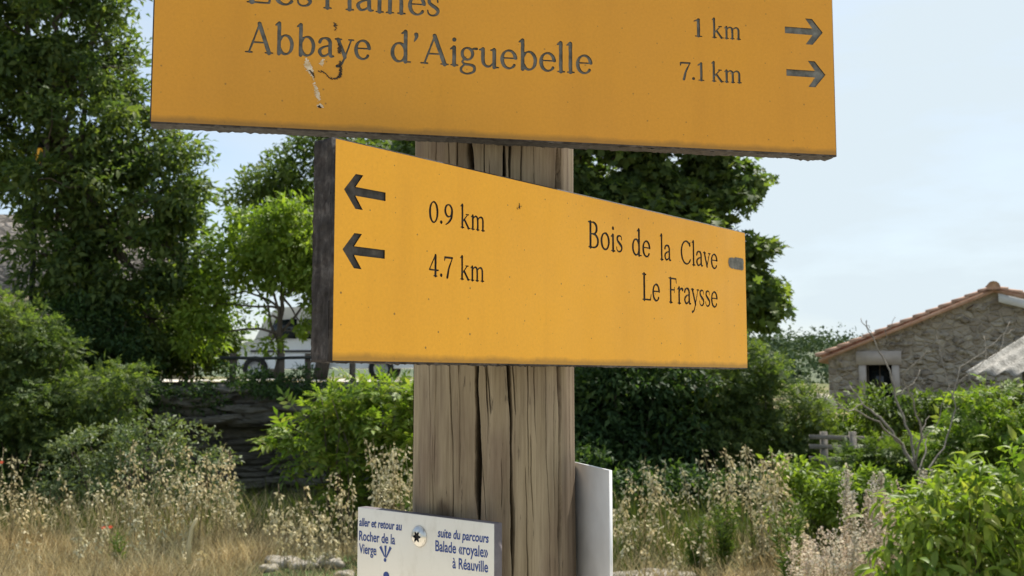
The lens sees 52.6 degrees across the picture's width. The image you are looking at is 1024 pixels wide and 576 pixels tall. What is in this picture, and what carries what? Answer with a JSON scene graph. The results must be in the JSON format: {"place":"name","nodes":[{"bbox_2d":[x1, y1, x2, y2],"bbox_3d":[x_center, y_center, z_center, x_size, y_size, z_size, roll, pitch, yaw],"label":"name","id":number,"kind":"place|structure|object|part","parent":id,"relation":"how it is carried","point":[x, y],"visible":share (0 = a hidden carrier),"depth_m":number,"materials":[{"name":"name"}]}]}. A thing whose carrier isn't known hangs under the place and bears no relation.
{"place":"outdoors","nodes":[
{"label":"outdoors","id":0,"kind":"place"},
{"bbox_2d":[109,527,129,561],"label":"feathery weed","id":1,"kind":"object","parent":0,"point":[117,548],"visible":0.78,"depth_m":8.34,"materials":[{"name":"green plant"}]},
{"bbox_2d":[162,379,397,381],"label":"road","id":2,"kind":"structure","parent":0,"point":[174,380],"depth_m":21.94,"materials":[{"name":"grey asphalt"}]},
{"bbox_2d":[213,135,392,379],"bbox_3d":[-3.674,-1.241,27.317,8.336,7.425,5.263,0,-5,0],"label":"leafy tree","id":3,"kind":"object","parent":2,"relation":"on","point":[286,176],"visible":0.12,"depth_m":26.59,"materials":[{"name":"green plant"}]},
{"bbox_2d":[236,307,413,379],"bbox_3d":[-4.746,1.521,27.874,4.870,1.960,1.900,0,-5,0],"label":"white van","id":4,"kind":"object","parent":2,"relation":"on","point":[295,345],"visible":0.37,"depth_m":26.99,"materials":[{"name":"paint"}]},
{"bbox_3d":[-5.986,1.063,27.004,0.770,0.520,0.012,0,-5,0],"label":"window","id":5,"kind":"part","parent":4,"relation":"part of","materials":[{"name":"black glass"}]},
{"bbox_3d":[-4.801,1.058,27.005,1.300,0.530,0.012,0,-5,0],"label":"window","id":6,"kind":"part","parent":4,"relation":"part of","materials":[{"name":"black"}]},
{"bbox_2d":[0,377,1008,575],"bbox_3d":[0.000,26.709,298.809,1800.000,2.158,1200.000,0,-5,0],"label":"ground","id":7,"kind":"structure","parent":0,"point":[826,388],"depth_m":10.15,"materials":[{"name":"plant"}]},
{"bbox_2d":[28,142,43,317],"bbox_3d":[-6.904,-0.328,14.986,0.148,3.632,0.148,-2,-5,22],"label":"street lamp","id":8,"kind":"object","parent":7,"relation":"on","point":[40,146],"visible":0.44,"depth_m":15.00,"materials":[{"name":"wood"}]},
{"bbox_2d":[0,284,160,509],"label":"dark bush","id":9,"kind":"object","parent":7,"relation":"on","point":[27,425],"visible":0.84,"depth_m":12.13,"materials":[{"name":"green plant"}]},
{"bbox_2d":[0,214,194,378],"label":"old house","id":10,"kind":"structure","parent":7,"relation":"on","point":[6,223],"depth_m":35.75,"materials":[{"name":"stone"}]},
{"bbox_2d":[0,0,232,375],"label":"leafy tree","id":11,"kind":"object","parent":7,"relation":"on","point":[90,171],"visible":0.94,"depth_m":15.10,"materials":[{"name":"green plant"}]},
{"bbox_2d":[0,438,247,573],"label":"oat grass","id":12,"kind":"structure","parent":7,"relation":"on","point":[233,505],"depth_m":8.90,"materials":[{"name":"plant"}]},
{"bbox_2d":[18,412,245,518],"bbox_3d":[-4.101,1.990,11.130,2.458,1.325,1.383,0,-5,0],"label":"olive shrub","id":13,"kind":"object","parent":7,"relation":"on","point":[110,463],"visible":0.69,"depth_m":11.06,"materials":[{"name":"green plant"}]},
{"bbox_2d":[61,292,257,381],"bbox_3d":[-5.758,0.783,16.374,3.460,1.747,1.662,0,-5,0],"label":"shade bush","id":14,"kind":"object","parent":7,"relation":"on","point":[188,368],"visible":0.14,"depth_m":16.17,"materials":[{"name":"green plant"}]},
{"bbox_2d":[187,518,197,563],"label":"dry stalk","id":15,"kind":"object","parent":7,"relation":"on","point":[189,539],"visible":1,"depth_m":7.16,"materials":[{"name":"beige plant"}]},
{"bbox_2d":[259,564,278,572],"bbox_3d":[-1.843,2.124,7.843,0.155,0.075,0.127,0,-5,0],"label":"stone","id":16,"kind":"object","parent":7,"relation":"on","point":[269,567],"visible":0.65,"depth_m":7.80,"materials":[{"name":"grey stone"}]},
{"bbox_2d":[264,555,299,567],"bbox_3d":[-1.791,2.129,8.037,0.277,0.106,0.216,0,-5,0],"label":"stone","id":17,"kind":"object","parent":7,"relation":"on","point":[277,557],"visible":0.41,"depth_m":7.99,"materials":[{"name":"grey stone"}]},
{"bbox_2d":[289,558,317,568],"bbox_3d":[-1.606,2.139,7.992,0.224,0.093,0.188,0,-5,0],"label":"stone","id":18,"kind":"object","parent":7,"relation":"on","point":[302,562],"visible":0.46,"depth_m":7.94,"materials":[{"name":"grey stone"}]},
{"bbox_2d":[316,555,344,568],"bbox_3d":[-1.463,2.164,8.151,0.323,0.107,0.251,0,-5,0],"label":"stone","id":19,"kind":"object","parent":7,"relation":"on","point":[339,563],"visible":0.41,"depth_m":8.04,"materials":[{"name":"grey stone"}]},
{"bbox_2d":[247,364,413,537],"bbox_3d":[-1.558,1.595,10.066,2.068,1.765,1.250,0,-5,0],"label":"ash sapling","id":20,"kind":"object","parent":7,"relation":"on","point":[333,411],"visible":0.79,"depth_m":9.97,"materials":[{"name":"green plant"}]},
{"bbox_2d":[262,439,412,575],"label":"oat grass","id":21,"kind":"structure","parent":7,"relation":"on","point":[310,538],"depth_m":8.38,"materials":[{"name":"plant"}]},
{"bbox_2d":[333,570,354,575],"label":"stone","id":22,"kind":"object","parent":7,"relation":"on","point":[345,571],"visible":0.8,"depth_m":7.81,"materials":[{"name":"beige stone"}]},
{"bbox_2d":[5,382,718,495],"bbox_3d":[-3.450,2.079,14.034,12.100,1.610,2.276,0,-5,0],"label":"rock bank","id":23,"kind":"object","parent":7,"relation":"on","point":[239,424],"visible":0.16,"depth_m":13.36,"materials":[{"name":"grey stone"}]},
{"bbox_2d":[23,288,173,381],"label":"dark bush","id":24,"kind":"object","parent":23,"relation":"on","point":[100,343],"visible":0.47,"depth_m":14.44,"materials":[{"name":"green plant"}]},
{"bbox_2d":[92,359,346,427],"bbox_3d":[-3.715,1.365,13.303,3.460,0.922,1.057,0,-5,0],"label":"ivy bush","id":25,"kind":"object","parent":23,"relation":"on","point":[270,390],"visible":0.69,"depth_m":13.14,"materials":[{"name":"green plant"}]},
{"bbox_2d":[155,186,313,380],"bbox_3d":[-3.367,-0.036,14.989,3.607,2.922,1.732,0,-5,0],"label":"leafy tree","id":26,"kind":"object","parent":23,"relation":"on","point":[285,252],"visible":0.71,"depth_m":14.86,"materials":[{"name":"green plant"}]},
{"bbox_2d":[220,353,355,381],"bbox_3d":[-2.650,1.169,14.585,2.901,0.499,0.107,0,-5,0],"label":"rail fence","id":27,"kind":"object","parent":23,"relation":"on","point":[280,358],"visible":0.48,"depth_m":14.57,"materials":[{"name":"weathered wood"},{"name":"dark metal"}]},
{"bbox_2d":[150,0,836,575],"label":"signpost","id":28,"kind":"object","parent":7,"relation":"on","point":[486,270],"visible":1,"depth_m":0.83,"materials":[{"name":"yellow laminate"}]},
{"bbox_2d":[0,472,1023,575],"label":"green grass","id":29,"kind":"structure","parent":7,"relation":"on","point":[683,517],"depth_m":9.97,"materials":[{"name":"plant"}]},
{"bbox_2d":[375,140,796,379],"bbox_3d":[1.104,-1.250,15.616,6.682,6.473,3.329,0,-5,0],"label":"maple tree","id":30,"kind":"object","parent":7,"relation":"on","point":[658,182],"visible":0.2,"depth_m":15.25,"materials":[{"name":"green plant"}]},
{"bbox_2d":[613,570,651,575],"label":"stone","id":31,"kind":"object","parent":7,"relation":"on","point":[629,572],"visible":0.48,"depth_m":7.89,"materials":[{"name":"beige stone"}]},
{"bbox_2d":[641,568,671,575],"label":"stone","id":32,"kind":"object","parent":7,"relation":"on","point":[657,570],"visible":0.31,"depth_m":8.00,"materials":[{"name":"beige stone"}]},
{"bbox_2d":[574,367,741,485],"bbox_3d":[1.219,1.664,12.936,3.297,2.230,2.017,0,-5,0],"label":"dark bush","id":33,"kind":"object","parent":7,"relation":"on","point":[626,418],"visible":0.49,"depth_m":12.44,"materials":[{"name":"green plant"}]},
{"bbox_2d":[668,570,693,575],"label":"stone","id":34,"kind":"object","parent":7,"relation":"on","point":[680,573],"visible":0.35,"depth_m":7.90,"materials":[{"name":"beige stone"}]},
{"bbox_2d":[575,432,812,517],"bbox_3d":[1.790,2.180,11.714,3.492,1.120,1.427,0,-5,0],"label":"dark bush","id":35,"kind":"object","parent":7,"relation":"on","point":[619,476],"visible":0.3,"depth_m":11.49,"materials":[{"name":"green plant"}]},
{"bbox_2d":[681,513,715,575],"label":"feathery weed","id":36,"kind":"object","parent":7,"relation":"on","point":[690,551],"visible":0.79,"depth_m":7.79,"materials":[{"name":"green plant"}]},
{"bbox_2d":[612,445,808,575],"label":"oat grass","id":37,"kind":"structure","parent":7,"relation":"on","point":[758,492],"depth_m":8.26,"materials":[{"name":"plant"}]},
{"bbox_2d":[709,490,743,570],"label":"feathery weed","id":38,"kind":"object","parent":7,"relation":"on","point":[726,548],"visible":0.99,"depth_m":7.97,"materials":[{"name":"green plant"}]},
{"bbox_2d":[650,331,857,485],"bbox_3d":[2.994,1.596,13.156,2.911,2.247,1.825,0,-5,0],"label":"dark bush","id":39,"kind":"object","parent":7,"relation":"on","point":[752,424],"visible":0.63,"depth_m":12.77,"materials":[{"name":"green plant"}]},
{"bbox_2d":[705,322,862,383],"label":"wood","id":40,"kind":"object","parent":7,"relation":"on","point":[811,343],"visible":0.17,"depth_m":155.42,"materials":[{"name":"green plant"}]},
{"bbox_2d":[767,493,809,575],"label":"feathery weed","id":41,"kind":"object","parent":7,"relation":"on","point":[783,567],"visible":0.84,"depth_m":7.20,"materials":[{"name":"green plant"}]},
{"bbox_2d":[785,536,825,575],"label":"flowering plant","id":42,"kind":"object","parent":7,"relation":"on","point":[812,545],"visible":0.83,"depth_m":6.11,"materials":[{"name":"plant"}]},
{"bbox_2d":[799,394,836,412],"bbox_3d":[6.411,2.465,21.884,0.808,0.487,0.514,0,-5,0],"label":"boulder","id":43,"kind":"object","parent":7,"relation":"on","point":[825,401],"visible":0.09,"depth_m":21.67,"materials":[{"name":"stone"}]},
{"bbox_2d":[796,525,863,575],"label":"flowering plant","id":44,"kind":"object","parent":7,"relation":"on","point":[844,563],"visible":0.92,"depth_m":6.07,"materials":[{"name":"plant"}]},
{"bbox_2d":[755,445,906,555],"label":"green shrub","id":45,"kind":"object","parent":7,"relation":"on","point":[827,498],"visible":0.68,"depth_m":8.41,"materials":[{"name":"green plant"}]},
{"bbox_2d":[809,431,889,476],"bbox_3d":[3.962,2.103,11.933,1.119,0.894,0.204,1,-5,-10],"label":"wooden rail fence","id":46,"kind":"object","parent":7,"relation":"on","point":[824,437],"visible":0.38,"depth_m":11.93,"materials":[{"name":"grey wood"}]},
{"bbox_2d":[837,463,864,575],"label":"flowering plant","id":47,"kind":"object","parent":7,"relation":"on","point":[847,494],"visible":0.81,"depth_m":6.86,"materials":[{"name":"plant"}]},
{"bbox_2d":[797,393,923,482],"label":"green shrub","id":48,"kind":"object","parent":7,"relation":"on","point":[846,425],"visible":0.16,"depth_m":13.42,"materials":[{"name":"green plant"}]},
{"bbox_2d":[783,424,965,542],"bbox_3d":[3.190,1.773,9.085,1.644,1.169,0.901,0,-5,0],"label":"bramble bush","id":49,"kind":"object","parent":7,"relation":"on","point":[879,457],"visible":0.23,"depth_m":8.98,"materials":[{"name":"green plant"}]},
{"bbox_2d":[855,526,900,575],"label":"flowering plant","id":50,"kind":"object","parent":7,"relation":"on","point":[878,561],"visible":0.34,"depth_m":6.09,"materials":[{"name":"plant"}]},
{"bbox_2d":[858,471,905,571],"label":"flowering plant","id":51,"kind":"object","parent":7,"relation":"on","point":[880,516],"visible":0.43,"depth_m":6.72,"materials":[{"name":"plant"}]},
{"bbox_2d":[815,281,1023,408],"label":"stone house","id":52,"kind":"structure","parent":7,"relation":"on","point":[960,328],"depth_m":28.48,"materials":[{"name":"grey stone"}]},
{"bbox_2d":[856,351,901,402],"bbox_3d":[10.293,2.532,29.051,1.195,1.516,0.425,-2,-5,21],"label":"window","id":53,"kind":"structure","parent":52,"relation":"in","point":[877,369],"depth_m":29.06,"materials":[{"name":"stone"}]},
{"bbox_2d":[832,317,1014,483],"bbox_3d":[3.212,0.978,8.079,1.907,1.530,0.834,1,-5,-9],"label":"dead shrub","id":54,"kind":"object","parent":7,"relation":"on","point":[908,457],"visible":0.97,"depth_m":8.01,"materials":[{"name":"grey wood"}]},
{"bbox_2d":[914,468,945,497],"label":"flowering plant","id":55,"kind":"object","parent":7,"relation":"on","point":[924,476],"visible":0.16,"depth_m":7.35,"materials":[{"name":"plant"}]},
{"bbox_2d":[837,377,1023,447],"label":"bush","id":56,"kind":"object","parent":7,"relation":"on","point":[879,406],"visible":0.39,"depth_m":12.38,"materials":[{"name":"green plant"}]},
{"bbox_2d":[843,424,1023,575],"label":"broadleaf shrub","id":57,"kind":"object","parent":7,"relation":"on","point":[974,536],"visible":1,"depth_m":5.72,"materials":[{"name":"green plant"}]},
{"bbox_2d":[889,373,1023,548],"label":"elder bush","id":58,"kind":"object","parent":7,"relation":"on","point":[993,426],"visible":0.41,"depth_m":8.70,"materials":[{"name":"green plant"}]},
{"bbox_2d":[893,452,1023,569],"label":"leafy shrub","id":59,"kind":"object","parent":7,"relation":"on","point":[946,477],"visible":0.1,"depth_m":7.25,"materials":[{"name":"green plant"}]},
{"bbox_2d":[966,336,1023,380],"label":"shed","id":60,"kind":"structure","parent":7,"relation":"on","point":[1009,359],"depth_m":11.35,"materials":[{"name":"metal"}]},
{"bbox_2d":[195,347,828,383],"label":"hills","id":61,"kind":"structure","parent":0,"point":[813,377],"depth_m":142.38,"materials":[{"name":"green plant"}]},
{"bbox_2d":[0,0,1023,360],"label":"sky","id":62,"kind":"structure","parent":0,"point":[919,207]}
]}

